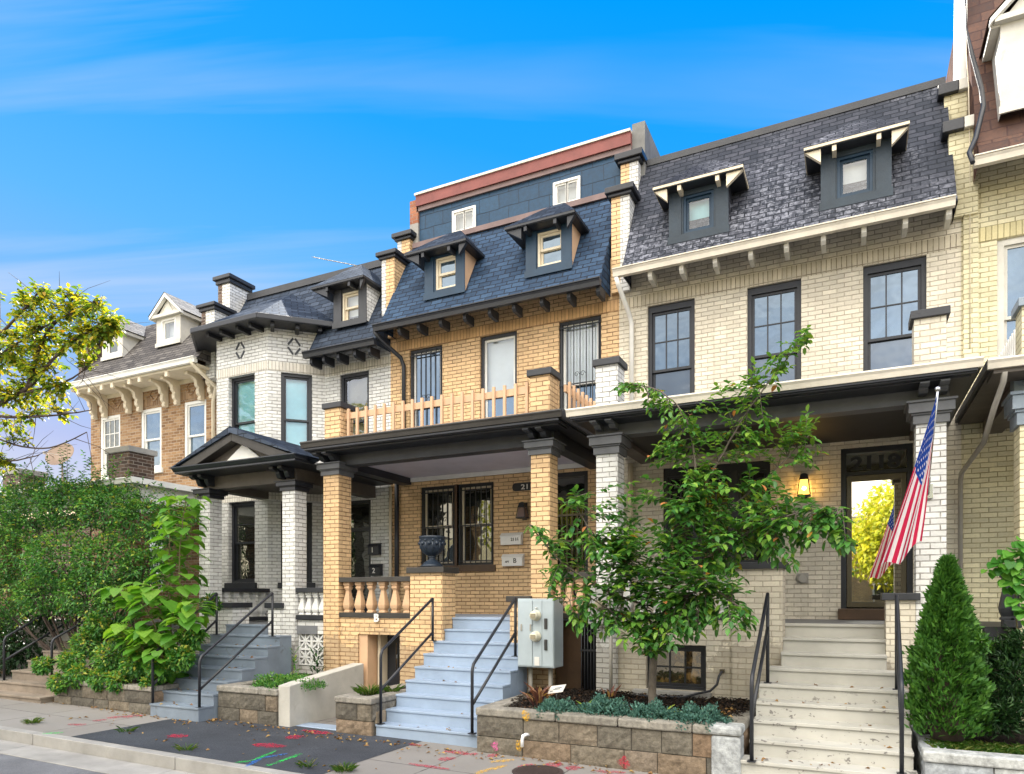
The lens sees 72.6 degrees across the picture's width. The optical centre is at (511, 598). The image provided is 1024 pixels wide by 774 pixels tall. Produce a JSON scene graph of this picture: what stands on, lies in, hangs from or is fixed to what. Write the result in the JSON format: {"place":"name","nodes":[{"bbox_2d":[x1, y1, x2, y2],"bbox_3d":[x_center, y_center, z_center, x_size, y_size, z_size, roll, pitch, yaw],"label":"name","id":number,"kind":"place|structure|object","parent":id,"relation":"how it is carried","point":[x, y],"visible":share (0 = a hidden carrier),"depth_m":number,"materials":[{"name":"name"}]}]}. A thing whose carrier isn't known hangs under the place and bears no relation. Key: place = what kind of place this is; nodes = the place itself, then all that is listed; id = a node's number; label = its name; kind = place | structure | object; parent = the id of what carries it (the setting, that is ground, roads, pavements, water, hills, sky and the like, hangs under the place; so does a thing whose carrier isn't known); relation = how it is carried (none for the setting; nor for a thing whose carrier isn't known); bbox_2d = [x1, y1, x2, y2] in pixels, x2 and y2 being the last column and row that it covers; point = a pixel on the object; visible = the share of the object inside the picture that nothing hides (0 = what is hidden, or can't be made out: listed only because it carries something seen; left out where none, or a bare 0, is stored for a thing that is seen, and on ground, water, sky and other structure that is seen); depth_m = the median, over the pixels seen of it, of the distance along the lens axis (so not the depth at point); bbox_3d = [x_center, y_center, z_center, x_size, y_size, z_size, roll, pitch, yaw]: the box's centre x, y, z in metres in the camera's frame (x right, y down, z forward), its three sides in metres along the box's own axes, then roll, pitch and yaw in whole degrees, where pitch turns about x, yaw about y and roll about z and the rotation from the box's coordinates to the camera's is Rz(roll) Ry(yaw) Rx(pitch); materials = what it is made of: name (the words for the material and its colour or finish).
{"place":"outdoors","nodes":[
{"label":"outdoors","id":0,"kind":"place"},
{"bbox_2d":[0,754,104,773],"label":"road","id":1,"kind":"structure","parent":0,"point":[9,764],"depth_m":8.66,"materials":[{"name":"grey asphalt"}]},
{"bbox_2d":[0,292,216,673],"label":"row house","id":2,"kind":"structure","parent":0,"point":[158,423],"depth_m":17.98,"materials":[{"name":"brown brick"}]},
{"bbox_2d":[101,414,119,479],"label":"window","id":3,"kind":"structure","parent":2,"relation":"in","point":[110,426],"depth_m":19.34,"materials":[{"name":"white paint"}]},
{"bbox_2d":[142,407,162,473],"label":"window","id":4,"kind":"structure","parent":2,"relation":"in","point":[151,418],"depth_m":18.53,"materials":[{"name":"white paint"}]},
{"bbox_2d":[150,526,163,591],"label":"window","id":5,"kind":"structure","parent":2,"relation":"in","point":[151,526],"depth_m":18.53,"materials":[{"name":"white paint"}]},
{"bbox_2d":[185,399,205,456],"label":"window","id":6,"kind":"structure","parent":2,"relation":"in","point":[195,411],"depth_m":17.84,"materials":[{"name":"white paint"}]},
{"bbox_2d":[0,710,385,773],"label":"kerb","id":7,"kind":"structure","parent":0,"point":[94,756],"depth_m":9.03,"materials":[{"name":"beige concrete"}]},
{"bbox_2d":[0,674,657,773],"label":"sidewalk","id":8,"kind":"structure","parent":0,"point":[57,721],"depth_m":9.12,"materials":[{"name":"concrete"}]},
{"bbox_2d":[19,716,45,723],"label":"weed","id":9,"kind":"object","parent":8,"relation":"on","point":[35,720],"visible":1,"depth_m":10.70,"materials":[{"name":"green plant"}]},
{"bbox_2d":[0,272,146,497],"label":"street tree","id":10,"kind":"object","parent":8,"relation":"on","point":[106,328],"visible":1,"depth_m":13.25,"materials":[{"name":"yellow plant"}]},
{"bbox_2d":[0,593,152,703],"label":"front steps","id":11,"kind":"structure","parent":8,"relation":"on","point":[25,685],"depth_m":13.57,"materials":[{"name":"beige concrete"}]},
{"bbox_2d":[0,440,201,658],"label":"shrub","id":12,"kind":"object","parent":8,"relation":"on","point":[39,575],"visible":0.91,"depth_m":13.87,"materials":[{"name":"green plant"}]},
{"bbox_2d":[54,669,178,714],"bbox_3d":[-6.714,1.715,13.096,2.690,0.710,2.145,0,0,26],"label":"stone planter","id":13,"kind":"object","parent":8,"relation":"on","point":[132,697],"visible":0.27,"depth_m":11.98,"materials":[{"name":"stone"}]},
{"bbox_2d":[30,592,224,694],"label":"undergrowth","id":14,"kind":"object","parent":13,"relation":"on","point":[68,665],"visible":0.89,"depth_m":12.31,"materials":[{"name":"green plant"}]},
{"bbox_2d":[94,495,217,683],"bbox_3d":[-6.133,-0.138,12.327,2.650,3.421,1.801,0,0,26],"label":"leafy sapling","id":15,"kind":"object","parent":13,"relation":"on","point":[180,609],"visible":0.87,"depth_m":12.12,"materials":[{"name":"green plant"}]},
{"bbox_2d":[149,592,291,721],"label":"front steps","id":16,"kind":"structure","parent":8,"relation":"on","point":[209,668],"depth_m":12.13,"materials":[{"name":"grey concrete"}]},
{"bbox_2d":[71,718,420,773],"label":"asphalt patch","id":17,"kind":"object","parent":8,"relation":"on","point":[230,741],"visible":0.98,"depth_m":9.52,"materials":[{"name":"grey asphalt"}]},
{"bbox_2d":[113,725,140,732],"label":"weed","id":18,"kind":"object","parent":17,"relation":"on","point":[129,730],"visible":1,"depth_m":10.14,"materials":[{"name":"green plant"}]},
{"bbox_2d":[172,742,198,750],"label":"weed","id":19,"kind":"object","parent":17,"relation":"on","point":[178,747],"visible":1,"depth_m":8.99,"materials":[{"name":"green plant"}]},
{"bbox_2d":[294,758,318,768],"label":"weed","id":20,"kind":"object","parent":17,"relation":"on","point":[305,765],"visible":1,"depth_m":8.20,"materials":[{"name":"green plant"}]},
{"bbox_2d":[217,673,313,725],"bbox_3d":[-3.803,1.730,11.804,1.296,0.739,1.835,0,0,26],"label":"stone planter","id":21,"kind":"object","parent":8,"relation":"on","point":[244,701],"visible":0.52,"depth_m":10.99,"materials":[{"name":"stone"}]},
{"bbox_2d":[251,671,327,691],"bbox_3d":[-3.603,1.300,11.161,1.511,0.298,0.888,0,0,26],"label":"ground cover","id":22,"kind":"object","parent":21,"relation":"on","point":[267,680],"visible":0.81,"depth_m":11.09,"materials":[{"name":"green plant"}]},
{"bbox_2d":[289,646,300,670],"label":"pier weed","id":23,"kind":"object","parent":21,"relation":"on","point":[293,659],"visible":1,"depth_m":12.75,"materials":[{"name":"green plant"}]},
{"bbox_2d":[308,647,325,672],"bbox_3d":[-3.534,1.113,12.583,0.328,0.499,0.376,0,0,-26],"label":"plant","id":24,"kind":"object","parent":21,"relation":"on","point":[314,667],"visible":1,"depth_m":12.56,"materials":[{"name":"green plant"}]},
{"bbox_2d":[296,722,335,730],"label":"threshold slab","id":25,"kind":"structure","parent":8,"relation":"on","point":[321,726],"depth_m":10.72,"materials":[{"name":"blue paint"}]},
{"bbox_2d":[278,663,363,726],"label":"wall","id":26,"kind":"structure","parent":8,"relation":"on","point":[297,705],"depth_m":11.20,"materials":[{"name":"concrete"}]},
{"bbox_2d":[328,762,359,772],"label":"weed","id":27,"kind":"object","parent":8,"relation":"on","point":[346,767],"visible":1,"depth_m":8.02,"materials":[{"name":"green plant"}]},
{"bbox_2d":[334,683,405,735],"bbox_3d":[-1.940,1.776,10.935,0.685,0.687,1.765,0,0,26],"label":"stone planter","id":28,"kind":"object","parent":8,"relation":"on","point":[355,712],"visible":0.53,"depth_m":10.17,"materials":[{"name":"stone"}]},
{"bbox_2d":[351,683,387,695],"bbox_3d":[-2.165,1.377,10.633,0.596,0.185,0.611,0,0,-1],"label":"grass tuft","id":29,"kind":"object","parent":28,"relation":"on","point":[365,690],"visible":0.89,"depth_m":10.55,"materials":[{"name":"green plant"}]},
{"bbox_2d":[378,683,405,691],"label":"grass tuft","id":30,"kind":"object","parent":28,"relation":"on","point":[397,688],"visible":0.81,"depth_m":10.78,"materials":[{"name":"green plant"}]},
{"bbox_2d":[375,597,526,747],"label":"front steps","id":31,"kind":"structure","parent":8,"relation":"on","point":[431,705],"depth_m":10.42,"materials":[{"name":"blue paint"}]},
{"bbox_2d":[44,644,891,773],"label":"fallen leaves","id":32,"kind":"object","parent":8,"relation":"on","point":[312,732],"visible":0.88,"depth_m":9.60,"materials":[{"name":"brown plant"}]},
{"bbox_2d":[512,765,562,773],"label":"manhole cover","id":33,"kind":"object","parent":8,"relation":"on","point":[536,769],"visible":1,"depth_m":8.14,"materials":[{"name":"metal"}]},
{"bbox_2d":[476,687,755,773],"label":"stone planter","id":34,"kind":"object","parent":8,"relation":"on","point":[658,746],"visible":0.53,"depth_m":8.44,"materials":[{"name":"stone"}]},
{"bbox_2d":[520,733,529,746],"bbox_3d":[0.169,1.777,8.771,0.139,0.171,0.059,0,0,-43],"label":"drain pipe","id":35,"kind":"object","parent":34,"relation":"attached to","point":[522,739],"visible":1,"depth_m":8.73,"materials":[{"name":"white plastic"}]},
{"bbox_2d":[520,681,555,704],"bbox_3d":[0.345,1.322,9.606,0.540,0.356,0.600,0,0,26],"label":"coral plant","id":36,"kind":"object","parent":34,"relation":"on","point":[539,695],"visible":0.88,"depth_m":9.52,"materials":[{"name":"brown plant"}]},
{"bbox_2d":[518,599,562,691],"bbox_3d":[0.398,0.850,10.408,0.590,1.700,0.502,0,0,26],"label":"meter cabinet","id":37,"kind":"object","parent":34,"relation":"on","point":[540,633],"visible":0.98,"depth_m":10.30,"materials":[{"name":"grey metal"}]},
{"bbox_2d":[548,684,565,698],"bbox_3d":[0.610,1.314,9.466,0.261,0.311,0.026,0,0,18],"label":"yard sign","id":38,"kind":"object","parent":34,"relation":"on","point":[556,689],"visible":0.91,"depth_m":9.46,"materials":[{"name":"white plastic"}]},
{"bbox_2d":[532,696,582,719],"bbox_3d":[0.579,1.389,8.902,0.746,0.290,0.604,0,0,26],"label":"ground cover","id":39,"kind":"object","parent":34,"relation":"in","point":[562,705],"visible":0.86,"depth_m":8.82,"materials":[{"name":"green plant"}]},
{"bbox_2d":[571,692,631,716],"bbox_3d":[1.157,1.354,8.734,0.880,0.383,0.666,0,0,26],"label":"ground cover","id":40,"kind":"object","parent":34,"relation":"on","point":[600,702],"visible":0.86,"depth_m":8.61,"materials":[{"name":"green plant"}]},
{"bbox_2d":[601,684,621,697],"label":"amber plant","id":41,"kind":"object","parent":34,"relation":"on","point":[611,693],"visible":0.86,"depth_m":9.84,"materials":[{"name":"orange plant"}]},
{"bbox_2d":[627,697,679,724],"bbox_3d":[1.714,1.353,8.366,0.682,0.351,0.586,0,0,26],"label":"ground cover","id":42,"kind":"object","parent":34,"relation":"on","point":[648,711],"visible":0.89,"depth_m":8.33,"materials":[{"name":"green plant"}]},
{"bbox_2d":[638,669,724,698],"bbox_3d":[2.347,1.181,9.649,1.174,0.413,0.161,0,0,10],"label":"garden hose","id":43,"kind":"object","parent":34,"relation":"on","point":[713,687],"visible":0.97,"depth_m":9.56,"materials":[{"name":"black rubber"}]},
{"bbox_2d":[523,325,858,705],"bbox_3d":[2.023,-0.865,8.555,3.921,4.737,1.433,0,0,18],"label":"tree","id":44,"kind":"object","parent":34,"relation":"in","point":[679,617],"visible":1,"depth_m":8.54,"materials":[{"name":"green plant"}]},
{"bbox_2d":[668,701,735,731],"bbox_3d":[2.194,1.358,8.132,0.868,0.338,0.658,0,0,26],"label":"ground cover","id":45,"kind":"object","parent":34,"relation":"on","point":[689,713],"visible":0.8,"depth_m":8.02,"materials":[{"name":"green plant"}]},
{"bbox_2d":[741,592,917,773],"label":"front steps","id":46,"kind":"structure","parent":8,"relation":"on","point":[834,662],"depth_m":8.11,"materials":[{"name":"beige paint"}]},
{"bbox_2d":[910,723,1023,773],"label":"stone planter","id":47,"kind":"object","parent":8,"relation":"on","point":[928,759],"visible":0.56,"depth_m":6.92,"materials":[{"name":"stone"}]},
{"bbox_2d":[923,735,1023,754],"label":"lawn strip","id":48,"kind":"object","parent":47,"relation":"on","point":[986,746],"visible":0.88,"depth_m":7.14,"materials":[{"name":"green plant"}]},
{"bbox_2d":[902,553,998,741],"bbox_3d":[4.650,0.512,7.452,0.934,2.016,0.877,0,0,26],"label":"conical evergreen","id":49,"kind":"object","parent":48,"relation":"on","point":[947,671],"visible":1,"depth_m":7.30,"materials":[{"name":"green plant"}]},
{"bbox_2d":[974,623,1023,739],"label":"evergreen bush","id":50,"kind":"object","parent":47,"relation":"on","point":[1006,698],"visible":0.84,"depth_m":7.31,"materials":[{"name":"green plant"}]},
{"bbox_2d":[980,536,1023,655],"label":"vine","id":51,"kind":"object","parent":47,"relation":"on","point":[1010,570],"visible":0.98,"depth_m":7.82,"materials":[{"name":"green plant"}]},
{"bbox_2d":[936,0,1023,726],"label":"row house","id":52,"kind":"structure","parent":8,"relation":"on","point":[989,417],"depth_m":10.31,"materials":[{"name":"beige brick"}]},
{"bbox_2d":[962,0,969,347],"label":"downspout","id":53,"kind":"object","parent":52,"relation":"attached to","point":[969,171],"visible":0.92,"depth_m":10.36,"materials":[{"name":"white metal"}]},
{"bbox_2d":[964,0,985,164],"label":"downspout","id":54,"kind":"object","parent":52,"relation":"attached to","point":[980,85],"visible":1,"depth_m":10.05,"materials":[{"name":"black paint"}]},
{"bbox_2d":[997,236,1023,357],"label":"window","id":55,"kind":"structure","parent":52,"relation":"in","point":[1010,252],"depth_m":10.30,"materials":[{"name":"white glass"}]},
{"bbox_2d":[0,0,953,488],"label":"sky","id":56,"kind":"structure","parent":0,"point":[149,149],"materials":[{"name":"blue"}]},
{"bbox_2d":[565,76,983,735],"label":"row house","id":57,"kind":"structure","parent":0,"point":[837,230],"depth_m":11.09,"materials":[{"name":"beige brick"}]},
{"bbox_2d":[588,585,615,691],"bbox_3d":[1.305,0.650,10.226,0.380,1.700,0.265,0,0,26],"label":"meter box","id":58,"kind":"object","parent":57,"relation":"attached to","point":[598,591],"visible":0.24,"depth_m":10.18,"materials":[{"name":"grey metal"}]},
{"bbox_2d":[648,299,694,397],"bbox_3d":[2.884,-4.140,12.529,0.840,2.280,0.150,0,0,26],"label":"window","id":59,"kind":"structure","parent":57,"relation":"in","point":[671,327],"depth_m":12.51,"materials":[{"name":"blue glass"}]},
{"bbox_2d":[648,644,705,690],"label":"window","id":60,"kind":"structure","parent":57,"relation":"in","point":[686,669],"depth_m":9.98,"materials":[{"name":"black glass"}]},
{"bbox_2d":[748,279,800,385],"bbox_3d":[4.435,-4.140,11.772,0.850,2.280,0.150,0,0,26],"label":"window","id":61,"kind":"structure","parent":57,"relation":"in","point":[774,310],"depth_m":11.75,"materials":[{"name":"blue glass"}]},
{"bbox_2d":[797,473,810,498],"bbox_3d":[4.756,-1.840,11.348,0.201,0.400,0.228,0,0,26],"label":"wall lantern","id":62,"kind":"object","parent":57,"relation":"attached to","point":[804,480],"depth_m":11.34,"materials":[{"name":"yellow glass"}]},
{"bbox_2d":[838,443,912,619],"bbox_3d":[5.728,-1.038,11.003,1.050,2.745,0.400,0,0,26],"label":"front door","id":63,"kind":"structure","parent":57,"relation":"in","point":[878,477],"depth_m":11.05,"materials":[{"name":"black paint"}]},
{"bbox_2d":[863,256,925,370],"bbox_3d":[6.025,-4.140,10.997,0.870,2.280,0.150,0,0,26],"label":"window","id":64,"kind":"structure","parent":57,"relation":"in","point":[892,290],"depth_m":11.00,"materials":[{"name":"blue glass"}]},
{"bbox_2d":[880,386,940,566],"bbox_3d":[4.755,-1.336,8.061,1.142,2.087,0.477,0,0,-36],"label":"flag","id":65,"kind":"object","parent":57,"relation":"attached to","point":[906,534],"visible":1,"depth_m":8.03,"materials":[{"name":"fabric"}]},
{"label":"ground","id":66,"kind":"structure","parent":0,"visible":0},
{"bbox_2d":[0,561,90,676],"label":"hedge","id":67,"kind":"object","parent":66,"relation":"on","point":[11,644],"visible":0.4,"depth_m":16.06,"materials":[{"name":"green plant"}]},
{"bbox_2d":[22,511,90,631],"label":"house","id":68,"kind":"structure","parent":66,"relation":"on","point":[84,531],"depth_m":25.97,"materials":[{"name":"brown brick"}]},
{"bbox_2d":[43,443,73,480],"bbox_3d":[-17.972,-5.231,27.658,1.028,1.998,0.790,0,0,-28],"label":"satellite dish","id":69,"kind":"object","parent":68,"relation":"on","point":[53,456],"visible":0.77,"depth_m":27.75,"materials":[{"name":"beige metal"}]},
{"bbox_2d":[145,260,392,673],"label":"row house","id":70,"kind":"structure","parent":66,"relation":"on","point":[288,360],"depth_m":15.47,"materials":[{"name":"white brick"}]},
{"bbox_2d":[224,501,256,587],"bbox_3d":[-6.113,-1.215,15.890,0.960,1.970,0.265,0,0,26],"label":"window","id":71,"kind":"structure","parent":70,"relation":"in","point":[243,514],"depth_m":16.01,"materials":[{"name":"black glass"}]},
{"bbox_2d":[232,375,254,432],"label":"window","id":72,"kind":"structure","parent":70,"relation":"in","point":[243,388],"depth_m":16.06,"materials":[{"name":"glass"}]},
{"bbox_2d":[281,373,311,444],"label":"window","id":73,"kind":"structure","parent":70,"relation":"in","point":[296,389],"depth_m":15.83,"materials":[{"name":"teal glass"}]},
{"bbox_2d":[278,501,314,587],"bbox_3d":[-4.867,-1.205,15.741,0.810,1.950,0.260,0,0,-19],"label":"window","id":74,"kind":"structure","parent":70,"relation":"in","point":[309,505],"depth_m":15.82,"materials":[{"name":"black paint"}]},
{"bbox_2d":[313,257,355,265],"bbox_3d":[-4.508,-8.114,17.775,1.434,1.550,0.323,0,0,26],"label":"antenna","id":75,"kind":"object","parent":70,"relation":"on","point":[334,261],"visible":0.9,"depth_m":17.71,"materials":[{"name":"silver metal"}]},
{"bbox_2d":[341,371,368,434],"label":"window","id":76,"kind":"structure","parent":70,"relation":"in","point":[354,387],"depth_m":15.70,"materials":[{"name":"grey glass"}]},
{"bbox_2d":[351,500,370,611],"bbox_3d":[-3.421,-0.840,15.593,0.820,2.680,0.170,0,0,26],"label":"front door","id":77,"kind":"structure","parent":70,"relation":"in","point":[361,509],"depth_m":15.54,"materials":[{"name":"black paint"}]},
{"bbox_2d":[367,543,381,554],"bbox_3d":[-3.001,-1.077,15.187,0.306,0.254,0.128,0,0,26],"label":"mailbox","id":78,"kind":"object","parent":70,"relation":"attached to","point":[374,549],"visible":1,"depth_m":15.14,"materials":[{"name":"black paint"}]},
{"bbox_2d":[368,564,382,575],"bbox_3d":[-2.970,-0.627,15.171,0.316,0.254,0.128,0,0,26],"label":"mailbox","id":79,"kind":"object","parent":70,"relation":"attached to","point":[375,569],"visible":1,"depth_m":15.13,"materials":[{"name":"black paint"}]},
{"bbox_2d":[300,121,659,692],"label":"row house","id":80,"kind":"structure","parent":66,"relation":"on","point":[498,324],"depth_m":13.39,"materials":[{"name":"beige brick"}]},
{"bbox_2d":[359,634,399,688],"bbox_3d":[-2.211,1.515,12.438,0.900,1.770,0.500,0,0,26],"label":"basement door","id":81,"kind":"structure","parent":80,"relation":"in","point":[370,645],"depth_m":12.53,"materials":[{"name":"black paint"}]},
{"bbox_2d":[410,346,441,426],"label":"window","id":82,"kind":"structure","parent":80,"relation":"in","point":[426,364],"depth_m":14.77,"materials":[{"name":"glass"}]},
{"bbox_2d":[418,535,445,566],"bbox_3d":[-1.361,-0.798,11.879,0.480,0.523,0.464,0,0,26],"label":"urn","id":83,"kind":"object","parent":80,"relation":"on","point":[431,547],"visible":1,"depth_m":11.72,"materials":[{"name":"grey ceramic"}]},
{"bbox_2d":[421,485,454,565],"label":"window","id":84,"kind":"structure","parent":80,"relation":"in","point":[438,503],"depth_m":14.61,"materials":[{"name":"black glass"}]},
{"bbox_2d":[458,482,493,564],"bbox_3d":[-0.705,-1.515,14.250,0.840,1.670,0.203,0,0,26],"label":"window","id":85,"kind":"structure","parent":80,"relation":"in","point":[476,500],"depth_m":14.24,"materials":[{"name":"black paint"}]},
{"bbox_2d":[481,331,516,417],"bbox_3d":[-0.215,-4.075,14.057,0.830,2.450,0.180,0,0,26],"label":"window","id":86,"kind":"structure","parent":80,"relation":"in","point":[498,352],"depth_m":14.12,"materials":[{"name":"white glass"}]},
{"bbox_2d":[500,532,523,544],"bbox_3d":[-0.008,-1.182,13.727,0.466,0.244,0.128,0,0,26],"label":"mailbox","id":87,"kind":"object","parent":80,"relation":"attached to","point":[516,538],"visible":1,"depth_m":13.68,"materials":[{"name":"white metal"}]},
{"bbox_2d":[501,554,523,565],"bbox_3d":[0.019,-0.762,13.714,0.466,0.244,0.128,0,0,26],"label":"mailbox","id":88,"kind":"object","parent":80,"relation":"attached to","point":[512,559],"visible":1,"depth_m":13.66,"materials":[{"name":"white metal"}]},
{"bbox_2d":[512,482,530,490],"bbox_3d":[0.306,-2.195,13.629,0.670,0.160,0.028,0,0,26],"label":"number plaque","id":89,"kind":"object","parent":80,"relation":"attached to","point":[525,486],"visible":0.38,"depth_m":13.67,"materials":[{"name":"black paint"}]},
{"bbox_2d":[515,502,528,519],"bbox_3d":[0.208,-1.710,13.566,0.201,0.340,0.228,0,0,26],"label":"wall lantern","id":90,"kind":"object","parent":80,"relation":"attached to","point":[522,512],"depth_m":13.50,"materials":[{"name":"black paint"}]},
{"bbox_2d":[558,471,587,612],"bbox_3d":[1.033,-1.045,13.421,0.990,2.730,0.170,0,0,26],"label":"front door","id":91,"kind":"structure","parent":80,"relation":"in","point":[566,481],"depth_m":13.34,"materials":[{"name":"black paint"}]},
{"bbox_2d":[559,315,600,409],"bbox_3d":[1.329,-4.100,13.275,0.850,2.400,0.233,0,0,26],"label":"window","id":92,"kind":"structure","parent":80,"relation":"in","point":[580,340],"depth_m":13.33,"materials":[{"name":"grey glass"}]}
]}

